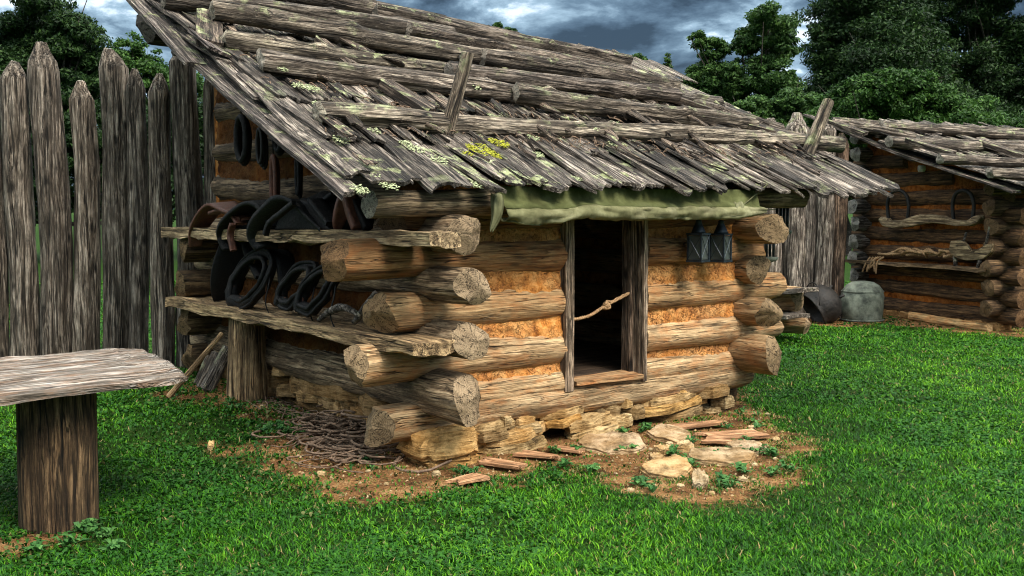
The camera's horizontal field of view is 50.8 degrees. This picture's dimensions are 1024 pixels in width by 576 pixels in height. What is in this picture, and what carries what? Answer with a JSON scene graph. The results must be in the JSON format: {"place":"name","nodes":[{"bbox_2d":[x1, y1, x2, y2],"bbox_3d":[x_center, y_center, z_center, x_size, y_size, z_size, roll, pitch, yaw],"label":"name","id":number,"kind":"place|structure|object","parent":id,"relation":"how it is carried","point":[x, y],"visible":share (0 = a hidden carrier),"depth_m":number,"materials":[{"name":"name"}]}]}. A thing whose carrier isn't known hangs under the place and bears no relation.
{"place":"outdoors","nodes":[
{"label":"outdoors","id":0,"kind":"place"},
{"bbox_2d":[0,280,1023,575],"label":"grass","id":1,"kind":"structure","parent":0,"point":[336,558],"depth_m":6.38,"materials":[{"name":"green plant"}]},
{"bbox_2d":[780,317,810,333],"bbox_3d":[3.548,0.475,14.478,0.268,0.271,1.074,-8,5,-41],"label":"stacked log","id":2,"kind":"object","parent":1,"relation":"on","point":[797,325],"visible":0.34,"depth_m":14.14,"materials":[{"name":"brown wood"}]},
{"bbox_2d":[781,312,809,318],"bbox_3d":[3.410,0.349,14.108,0.413,0.075,1.064,-2,3,-28],"label":"split board","id":3,"kind":"object","parent":2,"relation":"on","point":[788,315],"visible":0.33,"depth_m":13.66,"materials":[{"name":"grey wood"}]},
{"bbox_2d":[771,286,803,311],"bbox_3d":[3.453,0.143,14.339,0.879,0.353,0.354,-2,-39,44],"label":"stacked log","id":4,"kind":"object","parent":3,"relation":"on","point":[794,302],"visible":0.33,"depth_m":14.05,"materials":[{"name":"brown wood"}]},
{"bbox_2d":[782,287,818,293],"bbox_3d":[3.503,0.039,14.147,0.408,0.072,1.018,-3,0,-35],"label":"split board","id":5,"kind":"object","parent":4,"relation":"on","point":[801,290],"visible":0.41,"depth_m":13.75,"materials":[{"name":"grey wood"}]},
{"bbox_2d":[0,210,1023,575],"bbox_3d":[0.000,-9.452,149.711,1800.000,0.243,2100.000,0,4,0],"label":"ground","id":6,"kind":"structure","parent":0,"point":[342,484],"depth_m":7.01,"materials":[{"name":"green plant"}]},
{"bbox_2d":[0,0,114,193],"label":"broadleaf tree","id":7,"kind":"object","parent":6,"relation":"on","point":[76,44],"visible":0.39,"depth_m":32.92,"materials":[{"name":"green plant"}]},
{"bbox_2d":[0,347,188,534],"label":"slab bench","id":8,"kind":"object","parent":6,"relation":"on","point":[53,397],"visible":0.98,"depth_m":5.81,"materials":[{"name":"brown wood"}]},
{"bbox_2d":[0,41,215,367],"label":"palisade fence","id":9,"kind":"object","parent":6,"relation":"on","point":[57,311],"visible":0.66,"depth_m":10.63,"materials":[{"name":"grey wood"}]},
{"bbox_2d":[34,97,203,225],"bbox_3d":[-15.286,-3.794,36.774,12.850,6.042,3.978,0,4,0],"label":"leafy hedge","id":10,"kind":"object","parent":6,"relation":"on","point":[200,112],"visible":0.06,"depth_m":36.41,"materials":[{"name":"green plant"}]},
{"bbox_2d":[97,30,203,239],"bbox_3d":[-13.006,-5.173,39.685,4.997,8.419,3.246,-1,4,-17],"label":"broadleaf tree","id":11,"kind":"object","parent":6,"relation":"on","point":[135,56],"visible":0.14,"depth_m":38.98,"materials":[{"name":"green plant"}]},
{"bbox_2d":[167,332,223,398],"bbox_3d":[-2.625,0.636,8.942,0.048,0.680,0.048,34,-10,24],"label":"tool handle","id":12,"kind":"object","parent":6,"relation":"on","point":[191,369],"visible":0.94,"depth_m":8.93,"materials":[{"name":"brown wood"}]},
{"bbox_2d":[193,355,209,383],"bbox_3d":[-2.725,0.730,9.516,0.070,0.293,0.071,14,-21,11],"label":"firewood","id":13,"kind":"object","parent":6,"relation":"on","point":[201,368],"visible":0.46,"depth_m":9.49,"materials":[{"name":"grey wood"}]},
{"bbox_2d":[196,351,218,387],"bbox_3d":[-2.623,0.720,9.362,0.116,0.353,0.110,28,-18,-24],"label":"firewood","id":14,"kind":"object","parent":6,"relation":"on","point":[210,361],"visible":0.45,"depth_m":9.33,"materials":[{"name":"grey wood"}]},
{"bbox_2d":[207,440,214,450],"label":"flagstone","id":15,"kind":"object","parent":6,"relation":"on","point":[210,445],"visible":1,"depth_m":7.63,"materials":[{"name":"stone"}]},
{"bbox_2d":[201,345,227,391],"bbox_3d":[-2.524,0.694,9.231,0.113,0.435,0.110,23,-13,7],"label":"firewood","id":16,"kind":"object","parent":6,"relation":"on","point":[210,382],"visible":0.77,"depth_m":9.19,"materials":[{"name":"grey wood"}]},
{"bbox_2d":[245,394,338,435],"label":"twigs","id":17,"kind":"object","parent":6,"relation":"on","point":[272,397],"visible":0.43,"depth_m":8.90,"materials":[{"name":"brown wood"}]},
{"bbox_2d":[165,296,454,401],"bbox_3d":[-1.777,0.594,8.528,0.368,0.830,4.068,-3,5,-39],"label":"side bench","id":18,"kind":"object","parent":6,"relation":"on","point":[247,377],"visible":0.91,"depth_m":8.89,"materials":[{"name":"brown wood"}]},
{"bbox_2d":[224,248,276,312],"bbox_3d":[-2.166,-0.071,8.959,0.191,0.538,0.793,-3,5,-38],"label":"horse collar","id":19,"kind":"object","parent":18,"relation":"on","point":[254,294],"visible":0.91,"depth_m":8.89,"materials":[{"name":"black leather"}]},
{"bbox_2d":[273,260,318,320],"bbox_3d":[-1.652,0.021,8.309,0.168,0.483,0.639,-3,5,-38],"label":"horse collar","id":20,"kind":"object","parent":18,"relation":"on","point":[283,301],"visible":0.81,"depth_m":8.34,"materials":[{"name":"black leather"}]},
{"bbox_2d":[293,265,339,326],"bbox_3d":[-1.434,0.039,7.975,0.146,0.484,0.616,-4,6,-42],"label":"horse collar","id":21,"kind":"object","parent":18,"relation":"on","point":[316,304],"visible":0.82,"depth_m":7.97,"materials":[{"name":"black leather"}]},
{"bbox_2d":[317,303,361,321],"bbox_3d":[-1.228,0.187,7.644,0.059,0.161,0.605,-3,5,-38],"label":"wooden hame","id":22,"kind":"object","parent":18,"relation":"on","point":[335,308],"visible":1,"depth_m":7.62,"materials":[{"name":"grey wood"}]},
{"bbox_2d":[351,290,377,324],"bbox_3d":[-1.013,0.136,7.400,0.068,0.256,0.310,-3,5,-38],"label":"wooden hame","id":23,"kind":"object","parent":18,"relation":"on","point":[356,320],"visible":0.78,"depth_m":7.40,"materials":[{"name":"grey wood"}]},
{"bbox_2d":[251,404,451,472],"bbox_3d":[-1.163,1.017,8.195,1.512,0.261,2.336,0,4,0],"label":"vine pile","id":24,"kind":"object","parent":6,"relation":"on","point":[332,426],"visible":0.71,"depth_m":7.72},
{"bbox_2d":[23,397,800,552],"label":"weeds","id":25,"kind":"object","parent":6,"relation":"on","point":[89,523],"visible":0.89,"depth_m":7.12,"materials":[{"name":"green plant"}]},
{"bbox_2d":[446,473,489,484],"bbox_3d":[-0.276,1.219,6.872,0.261,0.031,0.142,-6,7,-38],"label":"wood chip","id":26,"kind":"object","parent":6,"relation":"on","point":[468,478],"visible":1,"depth_m":6.86,"materials":[{"name":"brown wood"}]},
{"bbox_2d":[478,457,526,469],"bbox_3d":[-0.069,1.190,7.320,0.385,0.028,0.135,2,5,39],"label":"wood chip","id":27,"kind":"object","parent":6,"relation":"on","point":[495,462],"visible":0.99,"depth_m":7.30,"materials":[{"name":"brown wood"}]},
{"bbox_2d":[492,21,517,31],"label":"tree","id":28,"kind":"object","parent":6,"relation":"on","point":[499,24],"visible":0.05,"depth_m":44.05,"materials":[{"name":"green plant"}]},
{"bbox_2d":[126,0,899,469],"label":"log cabin","id":29,"kind":"object","parent":6,"relation":"on","point":[390,116],"visible":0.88,"depth_m":8.56,"materials":[{"name":"brown wood"}]},
{"bbox_2d":[233,111,251,165],"bbox_3d":[-2.222,-1.287,8.895,0.090,0.565,0.255,-3,5,-38],"label":"hanging collar","id":30,"kind":"object","parent":29,"relation":"hanging from","point":[242,133],"visible":0.98,"depth_m":8.86,"materials":[{"name":"black leather"}]},
{"bbox_2d":[255,127,268,169],"bbox_3d":[-2.019,-1.199,8.701,0.090,0.489,0.160,-3,5,-38],"label":"hanging collar","id":31,"kind":"object","parent":29,"relation":"hanging from","point":[261,147],"visible":0.96,"depth_m":8.68,"materials":[{"name":"black leather"}]},
{"bbox_2d":[273,142,284,155],"bbox_3d":[-1.846,-1.278,8.534,0.073,0.461,0.180,-3,5,-38],"label":"hanging bridle","id":32,"kind":"object","parent":29,"relation":"hanging from","point":[279,150],"visible":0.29,"depth_m":8.53,"materials":[{"name":"black leather"}]},
{"bbox_2d":[269,140,280,196],"bbox_3d":[-1.891,-0.910,8.585,0.072,0.602,0.131,-3,5,-38],"label":"hanging strap","id":33,"kind":"object","parent":32,"relation":"hanging from","point":[274,177],"visible":0.68,"depth_m":8.55,"materials":[{"name":"brown leather"}]},
{"bbox_2d":[294,159,302,198],"bbox_3d":[-1.637,-0.948,8.261,0.060,0.529,0.092,-3,5,-38],"label":"hanging strap","id":34,"kind":"object","parent":29,"relation":"hanging from","point":[298,174],"visible":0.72,"depth_m":8.25,"materials":[{"name":"black leather"}]},
{"bbox_2d":[161,227,460,248],"bbox_3d":[-1.819,-0.410,8.507,0.256,0.137,4.521,-3,5,-38],"label":"shelf plank","id":35,"kind":"object","parent":29,"relation":"attached to","point":[435,239],"visible":0.69,"depth_m":7.63,"materials":[{"name":"brown wood"}]},
{"bbox_2d":[188,201,250,247],"bbox_3d":[-2.521,-0.541,9.286,0.215,0.415,1.123,-3,5,-38],"label":"harness pad","id":36,"kind":"object","parent":35,"relation":"on","point":[206,215],"visible":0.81,"depth_m":9.35,"materials":[{"name":"brown leather"}]},
{"bbox_2d":[216,199,277,251],"bbox_3d":[-2.111,-0.509,8.797,0.288,0.440,0.991,-3,5,-38],"label":"harness pad","id":37,"kind":"object","parent":35,"relation":"on","point":[249,208],"visible":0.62,"depth_m":8.85,"materials":[{"name":"black leather"}]},
{"bbox_2d":[210,242,295,301],"bbox_3d":[-2.216,-0.145,9.189,0.324,0.630,1.243,-3,5,-38],"label":"harness bundle","id":38,"kind":"object","parent":35,"relation":"hanging from","point":[224,264],"visible":0.5,"depth_m":9.44,"materials":[{"name":"black leather"}]},
{"bbox_2d":[246,190,350,251],"bbox_3d":[-1.651,-0.501,8.209,0.381,0.484,1.235,-3,5,-38],"label":"saddle","id":39,"kind":"object","parent":35,"relation":"on","point":[314,212],"visible":0.88,"depth_m":8.09,"materials":[{"name":"black leather"}]},
{"bbox_2d":[323,192,336,201],"bbox_3d":[-1.375,-0.576,8.097,0.216,0.306,0.330,-3,5,-38],"label":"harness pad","id":40,"kind":"object","parent":35,"relation":"on","point":[330,197],"visible":0.2,"depth_m":7.97,"materials":[{"name":"black leather"}]},
{"bbox_2d":[332,195,373,230],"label":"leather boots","id":41,"kind":"object","parent":35,"relation":"on","point":[349,209],"visible":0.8,"depth_m":7.54,"materials":[{"name":"brown leather"}]},
{"bbox_2d":[574,292,629,320],"bbox_3d":[0.712,0.142,8.450,0.747,0.206,0.082,-4,6,-43],"label":"rope","id":42,"kind":"object","parent":29,"relation":"attached to","point":[606,304],"visible":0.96,"depth_m":8.44,"materials":[{"name":"beige fabric"}]},
{"bbox_2d":[490,184,775,231],"bbox_3d":[1.104,-0.632,8.230,3.216,0.370,0.199,-3,5,-39],"label":"rolled canvas","id":43,"kind":"object","parent":29,"relation":"attached to","point":[529,205],"visible":0.97,"depth_m":7.97,"materials":[{"name":"fabric"}]},
{"bbox_2d":[686,220,710,262],"bbox_3d":[1.517,-0.418,8.773,0.144,0.413,0.144,3,5,39],"label":"lantern","id":44,"kind":"object","parent":29,"relation":"hanging from","point":[698,243],"visible":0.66,"depth_m":8.74,"materials":[{"name":"metal"}]},
{"bbox_2d":[710,220,732,262],"bbox_3d":[1.732,-0.422,8.945,0.144,0.413,0.144,3,5,39],"label":"lantern","id":45,"kind":"object","parent":29,"relation":"hanging from","point":[720,243],"visible":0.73,"depth_m":8.91,"materials":[{"name":"metal"}]},
{"bbox_2d":[764,244,777,261],"bbox_3d":[2.375,-0.379,9.999,0.190,0.285,0.190,-1,4,-8],"label":"candle mould","id":46,"kind":"object","parent":29,"relation":"attached to","point":[773,258],"visible":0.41,"depth_m":9.99,"materials":[{"name":"metal"}]},
{"bbox_2d":[776,208,791,233],"bbox_3d":[2.530,-0.632,10.104,0.190,0.285,0.190,-1,4,-8],"label":"candle mould","id":47,"kind":"object","parent":29,"relation":"attached to","point":[782,212],"visible":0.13,"depth_m":10.09,"materials":[{"name":"metal"}]},
{"bbox_2d":[241,404,805,499],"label":"gravel","id":48,"kind":"structure","parent":6,"relation":"on","point":[742,478],"depth_m":7.12,"materials":[{"name":"gravel"}]},
{"bbox_2d":[513,449,561,458],"bbox_3d":[0.193,1.174,7.576,0.362,0.031,0.121,1,4,30],"label":"wood chip","id":49,"kind":"object","parent":6,"relation":"on","point":[529,453],"visible":0.99,"depth_m":7.56,"materials":[{"name":"brown wood"}]},
{"bbox_2d":[547,445,584,452],"bbox_3d":[0.390,1.159,7.748,0.303,0.024,0.100,1,4,38],"label":"wood chip","id":50,"kind":"object","parent":6,"relation":"on","point":[570,449],"visible":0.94,"depth_m":7.70,"materials":[{"name":"brown wood"}]},
{"bbox_2d":[576,431,646,454],"bbox_3d":[0.741,1.151,7.974,0.522,0.076,0.570,2,9,10],"label":"flagstone","id":51,"kind":"object","parent":6,"relation":"on","point":[607,443],"visible":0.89,"depth_m":7.92,"materials":[{"name":"stone"}]},
{"bbox_2d":[632,52,647,59],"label":"tree","id":52,"kind":"object","parent":6,"relation":"on","point":[639,55],"visible":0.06,"depth_m":44.41,"materials":[{"name":"green plant"}]},
{"bbox_2d":[649,452,662,459],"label":"flagstone","id":53,"kind":"object","parent":6,"relation":"on","point":[653,455],"visible":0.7,"depth_m":7.54,"materials":[{"name":"stone"}]},
{"bbox_2d":[652,443,670,455],"bbox_3d":[1.085,1.165,7.764,0.146,0.076,0.190,2,5,-8],"label":"flagstone","id":54,"kind":"object","parent":6,"relation":"on","point":[662,449],"visible":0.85,"depth_m":7.71,"materials":[{"name":"stone"}]},
{"bbox_2d":[640,455,692,479],"bbox_3d":[1.039,1.208,7.216,0.313,0.109,0.468,2,5,28],"label":"flagstone","id":55,"kind":"object","parent":6,"relation":"on","point":[673,466],"visible":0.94,"depth_m":7.16,"materials":[{"name":"stone"}]},
{"bbox_2d":[663,53,673,75],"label":"conifer","id":56,"kind":"object","parent":6,"relation":"on","point":[668,61],"visible":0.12,"depth_m":59.15,"materials":[{"name":"green plant"}]},
{"bbox_2d":[646,423,690,445],"bbox_3d":[1.206,1.129,8.245,0.350,0.072,0.590,2,7,-4],"label":"flagstone","id":57,"kind":"object","parent":6,"relation":"on","point":[663,433],"visible":0.78,"depth_m":8.21,"materials":[{"name":"stone"}]},
{"bbox_2d":[676,439,693,453],"bbox_3d":[1.255,1.158,7.839,0.143,0.071,0.234,-2,7,9],"label":"flagstone","id":58,"kind":"object","parent":6,"relation":"on","point":[685,446],"visible":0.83,"depth_m":7.78,"materials":[{"name":"stone"}]},
{"bbox_2d":[670,420,726,428],"bbox_3d":[1.482,1.086,8.598,0.507,0.030,0.131,-3,5,-25],"label":"wood chip","id":59,"kind":"object","parent":6,"relation":"on","point":[690,425],"visible":0.85,"depth_m":8.58,"materials":[{"name":"brown wood"}]},
{"bbox_2d":[691,468,708,488],"bbox_3d":[1.207,1.231,6.903,0.114,0.071,0.377,-2,7,9],"label":"flagstone","id":60,"kind":"object","parent":6,"relation":"on","point":[699,478],"visible":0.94,"depth_m":6.87,"materials":[{"name":"stone"}]},
{"bbox_2d":[701,437,732,443],"bbox_3d":[1.521,1.131,7.948,0.249,0.032,0.122,-1,3,34],"label":"wood chip","id":61,"kind":"object","parent":6,"relation":"on","point":[710,440],"visible":0.98,"depth_m":7.94,"materials":[{"name":"brown wood"}]},
{"bbox_2d":[687,447,758,466],"bbox_3d":[1.474,1.178,7.494,0.541,0.079,0.386,0,8,-7],"label":"flagstone","id":62,"kind":"object","parent":6,"relation":"on","point":[721,456],"visible":0.87,"depth_m":7.48,"materials":[{"name":"stone"}]},
{"bbox_2d":[694,429,769,439],"bbox_3d":[1.669,1.115,8.174,0.506,0.026,0.271,-3,5,-13],"label":"wood chip","id":63,"kind":"object","parent":6,"relation":"on","point":[739,433],"visible":0.93,"depth_m":8.15,"materials":[{"name":"brown wood"}]},
{"bbox_2d":[680,0,808,108],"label":"broadleaf tree","id":64,"kind":"object","parent":6,"relation":"on","point":[771,42],"visible":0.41,"depth_m":46.61,"materials":[{"name":"green plant"}]},
{"bbox_2d":[726,439,766,454],"bbox_3d":[1.689,1.159,7.755,0.295,0.071,0.384,0,8,-1],"label":"flagstone","id":65,"kind":"object","parent":6,"relation":"on","point":[746,444],"visible":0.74,"depth_m":7.78,"materials":[{"name":"stone"}]},
{"bbox_2d":[732,77,838,128],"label":"leafy bush","id":66,"kind":"object","parent":6,"relation":"on","point":[785,103],"visible":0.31,"depth_m":41.25,"materials":[{"name":"green plant"}]},
{"bbox_2d":[749,112,848,318],"bbox_3d":[4.386,-1.127,17.223,1.881,3.340,0.550,0,4,-6],"label":"palisade fence","id":67,"kind":"object","parent":6,"relation":"on","point":[811,248],"visible":0.3,"depth_m":17.09,"materials":[{"name":"grey wood"}]},
{"bbox_2d":[803,282,844,323],"bbox_3d":[4.781,0.254,16.567,0.659,0.699,0.654,0,4,0],"label":"iron kettle","id":68,"kind":"object","parent":6,"relation":"on","point":[823,305],"visible":0.81,"depth_m":16.37,"materials":[{"name":"grey metal"}]},
{"bbox_2d":[846,146,854,254],"bbox_3d":[11.952,-3.503,39.676,8.538,5.040,3.861,0,4,0],"label":"leafy hedge","id":69,"kind":"object","parent":6,"relation":"on","point":[848,248],"depth_m":39.84,"materials":[{"name":"green plant"}]},
{"bbox_2d":[839,281,884,321],"bbox_3d":[5.404,0.197,16.693,0.724,0.620,0.733,0,4,0],"label":"upturned cauldron","id":70,"kind":"object","parent":6,"relation":"on","point":[862,301],"visible":0.97,"depth_m":16.45,"materials":[{"name":"grey metal"}]},
{"bbox_2d":[791,0,959,98],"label":"broadleaf tree","id":71,"kind":"object","parent":6,"relation":"on","point":[849,38],"visible":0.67,"depth_m":49.62,"materials":[{"name":"green plant"}]},
{"bbox_2d":[802,114,1023,330],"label":"log cabin","id":72,"kind":"object","parent":6,"relation":"on","point":[928,167],"visible":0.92,"depth_m":16.31,"materials":[{"name":"brown wood"}]},
{"bbox_2d":[845,259,985,272],"bbox_3d":[6.209,-0.348,16.574,0.334,0.077,3.006,-2,4,-22],"label":"shelf plank","id":73,"kind":"object","parent":72,"relation":"attached to","point":[948,266],"visible":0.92,"depth_m":16.26,"materials":[{"name":"brown wood"}]},
{"bbox_2d":[862,247,952,273],"bbox_3d":[6.109,-0.410,16.636,0.237,0.449,1.855,-2,5,-22],"label":"rope coil","id":74,"kind":"object","parent":73,"relation":"on","point":[926,252],"visible":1,"depth_m":16.61,"materials":[{"name":"brown fabric"}]},
{"bbox_2d":[949,226,993,267],"bbox_3d":[6.654,-0.596,15.563,0.230,0.599,0.903,-2,5,-22],"label":"pack saddle","id":75,"kind":"object","parent":73,"relation":"on","point":[961,249],"visible":0.95,"depth_m":15.52,"materials":[{"name":"brown wood"}]},
{"bbox_2d":[879,188,984,227],"bbox_3d":[6.310,-1.203,16.314,0.120,0.622,2.088,-2,5,-22],"label":"ox yoke","id":76,"kind":"object","parent":72,"relation":"attached to","point":[915,220],"visible":0.93,"depth_m":16.23,"materials":[{"name":"brown wood"}]},
{"bbox_2d":[802,66,1023,162],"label":"leafy bush","id":77,"kind":"object","parent":6,"relation":"on","point":[899,94],"visible":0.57,"depth_m":36.85,"materials":[{"name":"green plant"}]},
{"bbox_2d":[917,0,1023,167],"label":"broadleaf tree","id":78,"kind":"object","parent":6,"relation":"on","point":[989,66],"visible":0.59,"depth_m":56.05,"materials":[{"name":"green plant"}]},
{"bbox_2d":[0,0,1023,201],"label":"sky","id":79,"kind":"structure","parent":0,"point":[653,29],"materials":[{"name":"grey"}]}
]}

